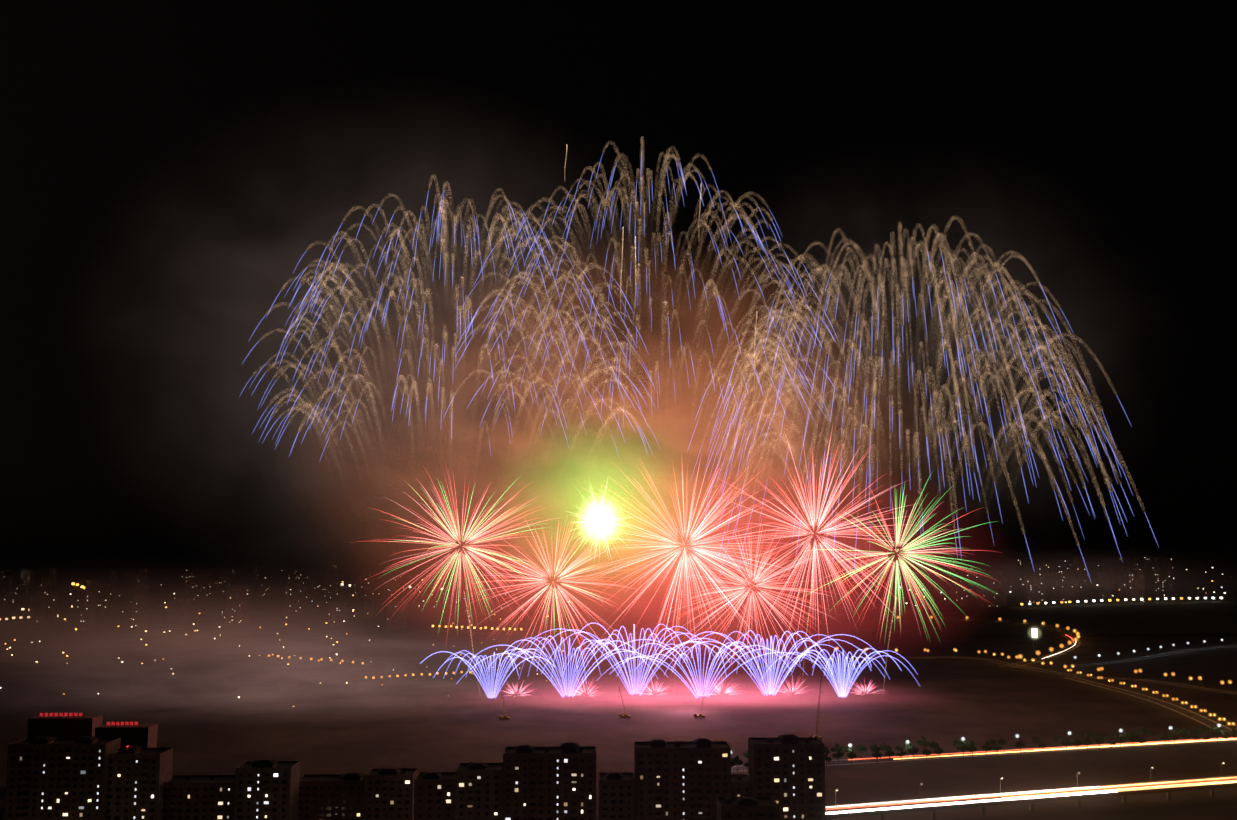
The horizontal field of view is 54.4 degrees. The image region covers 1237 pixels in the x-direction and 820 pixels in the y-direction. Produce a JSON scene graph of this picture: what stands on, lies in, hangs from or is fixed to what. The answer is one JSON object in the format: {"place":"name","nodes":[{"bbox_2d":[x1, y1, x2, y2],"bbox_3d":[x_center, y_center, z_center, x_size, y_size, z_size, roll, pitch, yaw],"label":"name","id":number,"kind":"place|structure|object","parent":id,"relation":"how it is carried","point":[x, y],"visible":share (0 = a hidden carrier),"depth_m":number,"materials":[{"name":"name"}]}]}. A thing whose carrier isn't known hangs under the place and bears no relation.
{"place":"outdoors","nodes":[
{"label":"outdoors","id":0,"kind":"place"},
{"bbox_2d":[0,577,572,706],"bbox_3d":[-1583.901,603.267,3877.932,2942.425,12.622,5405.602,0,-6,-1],"label":"distant city lights","id":1,"kind":"object","parent":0,"point":[20,617],"depth_m":2133.41},
{"bbox_2d":[421,648,554,697],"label":"firework","id":2,"kind":"object","parent":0,"point":[488,666],"depth_m":1280.09},
{"bbox_2d":[461,637,661,696],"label":"firework","id":3,"kind":"object","parent":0,"point":[553,669],"depth_m":1280.86},
{"bbox_2d":[512,632,650,694],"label":"firework","id":4,"kind":"object","parent":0,"point":[621,674],"depth_m":1281.71},
{"bbox_2d":[0,549,1236,819],"bbox_3d":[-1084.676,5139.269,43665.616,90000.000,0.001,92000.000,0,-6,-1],"label":"ground","id":5,"kind":"structure","parent":0,"point":[208,721],"depth_m":1538.96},
{"bbox_2d":[4,736,120,819],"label":"apartment","id":6,"kind":"structure","parent":5,"relation":"on","point":[49,778],"depth_m":524.22,"materials":[{"name":"paint"}]},
{"bbox_2d":[27,712,157,747],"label":"buildings","id":7,"kind":"structure","parent":5,"relation":"on","point":[79,726],"depth_m":849.84,"materials":[{"name":"paint"}]},
{"bbox_2d":[106,745,172,819],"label":"apartment","id":8,"kind":"structure","parent":5,"relation":"on","point":[138,776],"depth_m":528.83,"materials":[{"name":"paint"}]},
{"bbox_2d":[162,771,234,819],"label":"apartment","id":9,"kind":"structure","parent":5,"relation":"on","point":[198,797],"depth_m":534.40,"materials":[{"name":"paint"}]},
{"bbox_2d":[0,562,519,632],"bbox_3d":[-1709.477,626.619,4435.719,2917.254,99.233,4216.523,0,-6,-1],"label":"distant city blocks","id":10,"kind":"structure","parent":5,"relation":"on","point":[230,602],"depth_m":2951.87,"materials":[{"name":"black concrete"}]},
{"bbox_2d":[233,759,299,819],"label":"apartment","id":11,"kind":"structure","parent":5,"relation":"on","point":[266,789],"depth_m":531.83,"materials":[{"name":"paint"}]},
{"bbox_2d":[298,772,365,819],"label":"apartment","id":12,"kind":"structure","parent":5,"relation":"on","point":[331,796],"depth_m":555.22,"materials":[{"name":"paint"}]},
{"bbox_2d":[364,767,417,819],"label":"apartment","id":13,"kind":"structure","parent":5,"relation":"on","point":[389,794],"depth_m":552.17,"materials":[{"name":"paint"}]},
{"bbox_2d":[414,772,455,819],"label":"apartment","id":14,"kind":"structure","parent":5,"relation":"on","point":[434,795],"depth_m":515.79,"materials":[{"name":"paint"}]},
{"bbox_2d":[455,762,502,819],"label":"apartment","id":15,"kind":"structure","parent":5,"relation":"on","point":[478,790],"depth_m":512.58,"materials":[{"name":"paint"}]},
{"bbox_2d":[499,686,509,719],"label":"barge","id":16,"kind":"object","parent":5,"relation":"on","point":[503,718],"depth_m":1179.46,"materials":[{"name":"yellow paint"}]},
{"bbox_2d":[502,742,595,819],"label":"apartment","id":17,"kind":"structure","parent":5,"relation":"on","point":[551,783],"depth_m":509.80,"materials":[{"name":"paint"}]},
{"bbox_2d":[599,772,634,819],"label":"apartment","id":18,"kind":"structure","parent":5,"relation":"on","point":[616,795],"depth_m":515.74,"materials":[{"name":"paint"}]},
{"bbox_2d":[618,686,629,717],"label":"barge","id":19,"kind":"object","parent":5,"relation":"on","point":[624,715],"depth_m":1191.26,"materials":[{"name":"yellow paint"}]},
{"bbox_2d":[634,738,730,819],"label":"apartment","id":20,"kind":"structure","parent":5,"relation":"on","point":[682,780],"depth_m":511.46,"materials":[{"name":"paint"}]},
{"bbox_2d":[694,691,704,717],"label":"barge","id":21,"kind":"object","parent":5,"relation":"on","point":[698,716],"visible":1,"depth_m":1193.17,"materials":[{"name":"yellow paint"}]},
{"bbox_2d":[732,756,742,771],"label":"avenue tree","id":22,"kind":"object","parent":5,"relation":"on","point":[739,762],"visible":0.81,"depth_m":905.15,"materials":[{"name":"green plant"}]},
{"bbox_2d":[731,764,751,795],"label":"apartment","id":23,"kind":"structure","parent":5,"relation":"on","point":[741,784],"depth_m":517.71,"materials":[{"name":"paint"}]},
{"bbox_2d":[716,796,778,819],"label":"apartment","id":24,"kind":"structure","parent":5,"relation":"on","point":[747,807],"depth_m":437.96,"materials":[{"name":"paint"}]},
{"bbox_2d":[748,734,825,819],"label":"apartment","id":25,"kind":"structure","parent":5,"relation":"on","point":[787,772],"depth_m":512.79,"materials":[{"name":"paint"}]},
{"bbox_2d":[809,669,822,739],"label":"mobile crane","id":26,"kind":"object","parent":5,"relation":"on","point":[820,738],"visible":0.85,"depth_m":1060.88,"materials":[{"name":"yellow paint"}]},
{"bbox_2d":[825,746,830,754],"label":"avenue tree","id":27,"kind":"object","parent":5,"relation":"on","point":[827,751],"visible":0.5,"depth_m":956.46,"materials":[{"name":"green plant"}]},
{"bbox_2d":[825,754,831,765],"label":"avenue tree","id":28,"kind":"object","parent":5,"relation":"on","point":[827,758],"visible":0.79,"depth_m":930.34,"materials":[{"name":"green plant"}]},
{"bbox_2d":[830,743,843,751],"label":"avenue tree","id":29,"kind":"object","parent":5,"relation":"on","point":[836,748],"visible":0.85,"depth_m":960.36,"materials":[{"name":"green plant"}]},
{"bbox_2d":[832,749,844,764],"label":"avenue tree","id":30,"kind":"object","parent":5,"relation":"on","point":[839,754],"visible":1,"depth_m":934.68,"materials":[{"name":"green plant"}]},
{"bbox_2d":[843,744,853,752],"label":"avenue tree","id":31,"kind":"object","parent":5,"relation":"on","point":[847,749],"visible":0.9,"depth_m":964.99,"materials":[{"name":"green plant"}]},
{"bbox_2d":[847,750,856,758],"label":"avenue tree","id":32,"kind":"object","parent":5,"relation":"on","point":[851,755],"visible":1,"depth_m":937.36,"materials":[{"name":"green plant"}]},
{"bbox_2d":[856,744,866,757],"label":"avenue tree","id":33,"kind":"object","parent":5,"relation":"on","point":[860,748],"visible":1,"depth_m":968.04,"materials":[{"name":"green plant"}]},
{"bbox_2d":[870,744,880,751],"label":"avenue tree","id":34,"kind":"object","parent":5,"relation":"on","point":[874,747],"visible":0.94,"depth_m":969.58,"materials":[{"name":"green plant"}]},
{"bbox_2d":[872,750,882,762],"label":"avenue tree","id":35,"kind":"object","parent":5,"relation":"on","point":[876,754],"visible":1,"depth_m":943.55,"materials":[{"name":"green plant"}]},
{"bbox_2d":[880,743,891,752],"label":"avenue tree","id":36,"kind":"object","parent":5,"relation":"on","point":[886,748],"visible":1,"depth_m":972.69,"materials":[{"name":"green plant"}]},
{"bbox_2d":[884,748,894,757],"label":"avenue tree","id":37,"kind":"object","parent":5,"relation":"on","point":[889,753],"visible":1,"depth_m":947.09,"materials":[{"name":"green plant"}]},
{"bbox_2d":[895,744,902,750],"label":"avenue tree","id":38,"kind":"object","parent":5,"relation":"on","point":[898,748],"visible":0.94,"depth_m":975.57,"materials":[{"name":"green plant"}]},
{"bbox_2d":[896,749,906,760],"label":"avenue tree","id":39,"kind":"object","parent":5,"relation":"on","point":[901,753],"visible":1,"depth_m":951.07,"materials":[{"name":"green plant"}]},
{"bbox_2d":[904,742,913,754],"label":"avenue tree","id":40,"kind":"object","parent":5,"relation":"on","point":[908,746],"visible":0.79,"depth_m":979.77,"materials":[{"name":"green plant"}]},
{"bbox_2d":[907,744,919,753],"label":"avenue tree","id":41,"kind":"object","parent":5,"relation":"on","point":[914,750],"visible":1,"depth_m":953.66,"materials":[{"name":"green plant"}]},
{"bbox_2d":[916,736,929,749],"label":"avenue tree","id":42,"kind":"object","parent":5,"relation":"on","point":[924,743],"visible":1,"depth_m":982.89,"materials":[{"name":"green plant"}]},
{"bbox_2d":[922,749,931,759],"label":"avenue tree","id":43,"kind":"object","parent":5,"relation":"on","point":[927,752],"visible":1,"depth_m":956.81,"materials":[{"name":"green plant"}]},
{"bbox_2d":[929,741,938,748],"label":"avenue tree","id":44,"kind":"object","parent":5,"relation":"on","point":[933,745],"visible":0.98,"depth_m":986.13,"materials":[{"name":"green plant"}]},
{"bbox_2d":[934,746,943,758],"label":"avenue tree","id":45,"kind":"object","parent":5,"relation":"on","point":[938,750],"visible":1,"depth_m":960.64,"materials":[{"name":"green plant"}]},
{"bbox_2d":[952,738,962,751],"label":"avenue tree","id":46,"kind":"object","parent":5,"relation":"on","point":[957,742],"visible":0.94,"depth_m":993.76,"materials":[{"name":"green plant"}]},
{"bbox_2d":[957,742,969,757],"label":"avenue tree","id":47,"kind":"object","parent":5,"relation":"on","point":[963,748],"visible":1,"depth_m":967.00,"materials":[{"name":"green plant"}]},
{"bbox_2d":[964,739,975,746],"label":"avenue tree","id":48,"kind":"object","parent":5,"relation":"on","point":[968,742],"visible":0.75,"depth_m":996.04,"materials":[{"name":"green plant"}]},
{"bbox_2d":[969,744,976,756],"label":"avenue tree","id":49,"kind":"object","parent":5,"relation":"on","point":[972,748],"visible":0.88,"depth_m":971.00,"materials":[{"name":"green plant"}]},
{"bbox_2d":[981,743,991,751],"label":"avenue tree","id":50,"kind":"object","parent":5,"relation":"on","point":[986,747],"visible":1,"depth_m":972.94,"materials":[{"name":"green plant"}]},
{"bbox_2d":[986,738,996,744],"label":"avenue tree","id":51,"kind":"object","parent":5,"relation":"on","point":[994,742],"visible":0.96,"depth_m":1003.66,"materials":[{"name":"green plant"}]},
{"bbox_2d":[992,743,1001,750],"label":"avenue tree","id":52,"kind":"object","parent":5,"relation":"on","point":[997,748],"visible":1,"depth_m":977.34,"materials":[{"name":"green plant"}]},
{"bbox_2d":[997,738,1006,744],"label":"avenue tree","id":53,"kind":"object","parent":5,"relation":"on","point":[1001,742],"visible":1,"depth_m":1006.92,"materials":[{"name":"green plant"}]},
{"bbox_2d":[1015,739,1024,753],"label":"avenue tree","id":54,"kind":"object","parent":5,"relation":"on","point":[1019,744],"visible":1,"depth_m":984.86,"materials":[{"name":"green plant"}]},
{"bbox_2d":[826,775,1236,819],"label":"road","id":55,"kind":"structure","parent":5,"relation":"on","point":[982,801],"depth_m":773.48,"materials":[{"name":"grey asphalt"}]},
{"bbox_2d":[835,767,1221,804],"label":"street lights","id":56,"kind":"object","parent":55,"relation":"on","point":[1000,785],"visible":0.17,"depth_m":781.78,"materials":[{"name":"grey paint"}]},
{"bbox_2d":[835,649,1231,691],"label":"street lights","id":57,"kind":"object","parent":5,"relation":"on","point":[1064,666],"visible":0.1,"depth_m":1636.35,"materials":[{"name":"grey paint"}]},
{"bbox_2d":[1032,736,1040,742],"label":"avenue tree","id":58,"kind":"object","parent":5,"relation":"on","point":[1035,739],"visible":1,"depth_m":1016.92,"materials":[{"name":"green plant"}]},
{"bbox_2d":[1038,741,1046,748],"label":"avenue tree","id":59,"kind":"object","parent":5,"relation":"on","point":[1041,745],"visible":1,"depth_m":990.82,"materials":[{"name":"green plant"}]},
{"bbox_2d":[1052,734,1062,745],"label":"avenue tree","id":60,"kind":"object","parent":5,"relation":"on","point":[1055,737],"visible":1,"depth_m":1022.70,"materials":[{"name":"green plant"}]},
{"bbox_2d":[1060,738,1072,751],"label":"avenue tree","id":61,"kind":"object","parent":5,"relation":"on","point":[1068,743],"visible":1,"depth_m":995.82,"materials":[{"name":"green plant"}]},
{"bbox_2d":[1072,738,1081,750],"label":"avenue tree","id":62,"kind":"object","parent":5,"relation":"on","point":[1077,743],"visible":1,"depth_m":999.14,"materials":[{"name":"green plant"}]},
{"bbox_2d":[1082,737,1092,749],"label":"avenue tree","id":63,"kind":"object","parent":5,"relation":"on","point":[1086,741],"visible":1,"depth_m":1003.79,"materials":[{"name":"green plant"}]},
{"bbox_2d":[1084,730,1096,739],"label":"avenue tree","id":64,"kind":"object","parent":5,"relation":"on","point":[1089,734],"visible":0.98,"depth_m":1032.48,"materials":[{"name":"green plant"}]},
{"bbox_2d":[1094,736,1103,748],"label":"avenue tree","id":65,"kind":"object","parent":5,"relation":"on","point":[1098,740],"visible":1,"depth_m":1007.41,"materials":[{"name":"green plant"}]},
{"bbox_2d":[1106,738,1115,748],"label":"avenue tree","id":66,"kind":"object","parent":5,"relation":"on","point":[1111,742],"visible":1,"depth_m":1008.53,"materials":[{"name":"green plant"}]},
{"bbox_2d":[1113,732,1126,747],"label":"avenue tree","id":67,"kind":"object","parent":5,"relation":"on","point":[1117,738],"visible":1,"depth_m":1013.95,"materials":[{"name":"green plant"}]},
{"bbox_2d":[1125,731,1139,747],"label":"avenue tree","id":68,"kind":"object","parent":5,"relation":"on","point":[1133,738],"visible":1,"depth_m":1015.41,"materials":[{"name":"green plant"}]},
{"bbox_2d":[1138,737,1146,746],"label":"avenue tree","id":69,"kind":"object","parent":5,"relation":"on","point":[1142,740],"visible":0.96,"depth_m":1018.33,"materials":[{"name":"green plant"}]},
{"bbox_2d":[1136,726,1150,735],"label":"avenue tree","id":70,"kind":"object","parent":5,"relation":"on","point":[1143,731],"visible":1,"depth_m":1048.68,"materials":[{"name":"green plant"}]},
{"bbox_2d":[1149,731,1158,736],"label":"avenue tree","id":71,"kind":"object","parent":5,"relation":"on","point":[1153,733],"visible":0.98,"depth_m":1051.39,"materials":[{"name":"green plant"}]},
{"bbox_2d":[1160,733,1169,740],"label":"avenue tree","id":72,"kind":"object","parent":5,"relation":"on","point":[1162,737],"visible":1,"depth_m":1025.13,"materials":[{"name":"green plant"}]},
{"bbox_2d":[1170,733,1178,744],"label":"avenue tree","id":73,"kind":"object","parent":5,"relation":"on","point":[1173,737],"visible":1,"depth_m":1028.42,"materials":[{"name":"green plant"}]},
{"bbox_2d":[1171,728,1179,734],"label":"avenue tree","id":74,"kind":"object","parent":5,"relation":"on","point":[1175,731],"visible":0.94,"depth_m":1058.20,"materials":[{"name":"green plant"}]},
{"bbox_2d":[1178,726,1190,734],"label":"avenue tree","id":75,"kind":"object","parent":5,"relation":"on","point":[1185,729],"visible":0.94,"depth_m":1061.32,"materials":[{"name":"green plant"}]},
{"bbox_2d":[1180,730,1191,744],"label":"avenue tree","id":76,"kind":"object","parent":5,"relation":"on","point":[1185,735],"visible":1,"depth_m":1032.19,"materials":[{"name":"green plant"}]},
{"bbox_2d":[1191,733,1200,739],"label":"avenue tree","id":77,"kind":"object","parent":5,"relation":"on","point":[1194,737],"visible":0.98,"depth_m":1033.49,"materials":[{"name":"green plant"}]},
{"bbox_2d":[1192,727,1200,734],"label":"avenue tree","id":78,"kind":"object","parent":5,"relation":"on","point":[1198,731],"visible":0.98,"depth_m":1062.66,"materials":[{"name":"green plant"}]},
{"bbox_2d":[1200,725,1210,733],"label":"avenue tree","id":79,"kind":"object","parent":5,"relation":"on","point":[1204,729],"visible":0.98,"depth_m":1066.78,"materials":[{"name":"green plant"}]},
{"bbox_2d":[1202,734,1211,743],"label":"avenue tree","id":80,"kind":"object","parent":5,"relation":"on","point":[1207,736],"visible":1,"depth_m":1037.01,"materials":[{"name":"green plant"}]},
{"bbox_2d":[1211,725,1221,731],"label":"avenue tree","id":81,"kind":"object","parent":5,"relation":"on","point":[1216,727],"visible":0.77,"depth_m":1070.20,"materials":[{"name":"green plant"}]},
{"bbox_2d":[1211,729,1221,742],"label":"avenue tree","id":82,"kind":"object","parent":5,"relation":"on","point":[1217,733],"visible":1,"depth_m":1040.61,"materials":[{"name":"green plant"}]},
{"bbox_2d":[1222,727,1229,733],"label":"avenue tree","id":83,"kind":"object","parent":5,"relation":"on","point":[1225,730],"visible":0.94,"depth_m":1073.80,"materials":[{"name":"green plant"}]},
{"bbox_2d":[1222,733,1230,738],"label":"avenue tree","id":84,"kind":"object","parent":5,"relation":"on","point":[1226,736],"visible":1,"depth_m":1043.84,"materials":[{"name":"green plant"}]},
{"bbox_2d":[1231,731,1236,740],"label":"avenue tree","id":85,"kind":"object","parent":5,"relation":"on","point":[1234,734],"visible":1,"depth_m":1048.23,"materials":[{"name":"green plant"}]},
{"bbox_2d":[0,0,1236,548],"label":"sky","id":86,"kind":"structure","parent":0,"point":[275,274],"materials":[{"name":"black"}]},
{"bbox_2d":[597,658,721,696],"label":"firework","id":87,"kind":"object","parent":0,"point":[685,683],"depth_m":1283.29},
{"bbox_2d":[645,571,1236,636],"bbox_3d":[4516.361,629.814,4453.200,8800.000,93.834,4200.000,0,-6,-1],"label":"hill terrain","id":88,"kind":"structure","parent":0,"point":[856,608],"depth_m":2898.99,"materials":[{"name":"black"}]},
{"bbox_2d":[948,556,1173,607],"bbox_3d":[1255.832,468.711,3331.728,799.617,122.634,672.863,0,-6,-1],"label":"hillside flats","id":89,"kind":"structure","parent":88,"relation":"on","point":[1062,580],"depth_m":3126.34,"materials":[{"name":"black concrete"}]},
{"bbox_2d":[899,567,1225,605],"bbox_3d":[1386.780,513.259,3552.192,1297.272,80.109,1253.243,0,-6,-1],"label":"street lights","id":90,"kind":"object","parent":88,"relation":"on","point":[1173,598],"depth_m":2929.84,"materials":[{"name":"paint"}]},
{"bbox_2d":[731,737,1236,771],"bbox_3d":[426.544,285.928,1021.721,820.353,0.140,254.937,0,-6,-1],"label":"avenue road","id":91,"kind":"structure","parent":0,"point":[995,752],"depth_m":996.75,"materials":[{"name":"grey asphalt"}]},
{"bbox_2d":[1031,628,1037,644],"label":"billboard","id":92,"kind":"object","parent":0,"point":[1034,632],"visible":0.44,"depth_m":2031.01,"materials":[{"name":"grey paint"}]},
{"bbox_2d":[837,655,1236,693],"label":"field road","id":93,"kind":"structure","parent":0,"point":[1067,674],"depth_m":1611.84,"materials":[{"name":"black asphalt"}]},
{"bbox_2d":[999,635,1080,666],"bbox_3d":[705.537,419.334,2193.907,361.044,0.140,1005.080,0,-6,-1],"label":"curving road","id":94,"kind":"structure","parent":0,"point":[1073,644],"depth_m":1930.96,"materials":[{"name":"grey asphalt"}]},
{"bbox_2d":[1063,677,1236,741],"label":"diagonal road","id":95,"kind":"structure","parent":0,"point":[1203,720],"depth_m":1286.23,"materials":[{"name":"black asphalt"}]},
{"bbox_2d":[1066,670,1236,738],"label":"street lights","id":96,"kind":"object","parent":95,"relation":"on","point":[1148,691],"visible":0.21,"depth_m":1325.38,"materials":[{"name":"orange paint"}]},
{"bbox_2d":[1077,645,1236,665],"bbox_3d":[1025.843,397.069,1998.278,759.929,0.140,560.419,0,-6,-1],"label":"road","id":97,"kind":"structure","parent":0,"point":[1150,656],"depth_m":1861.79,"materials":[{"name":"black asphalt"}]}
]}

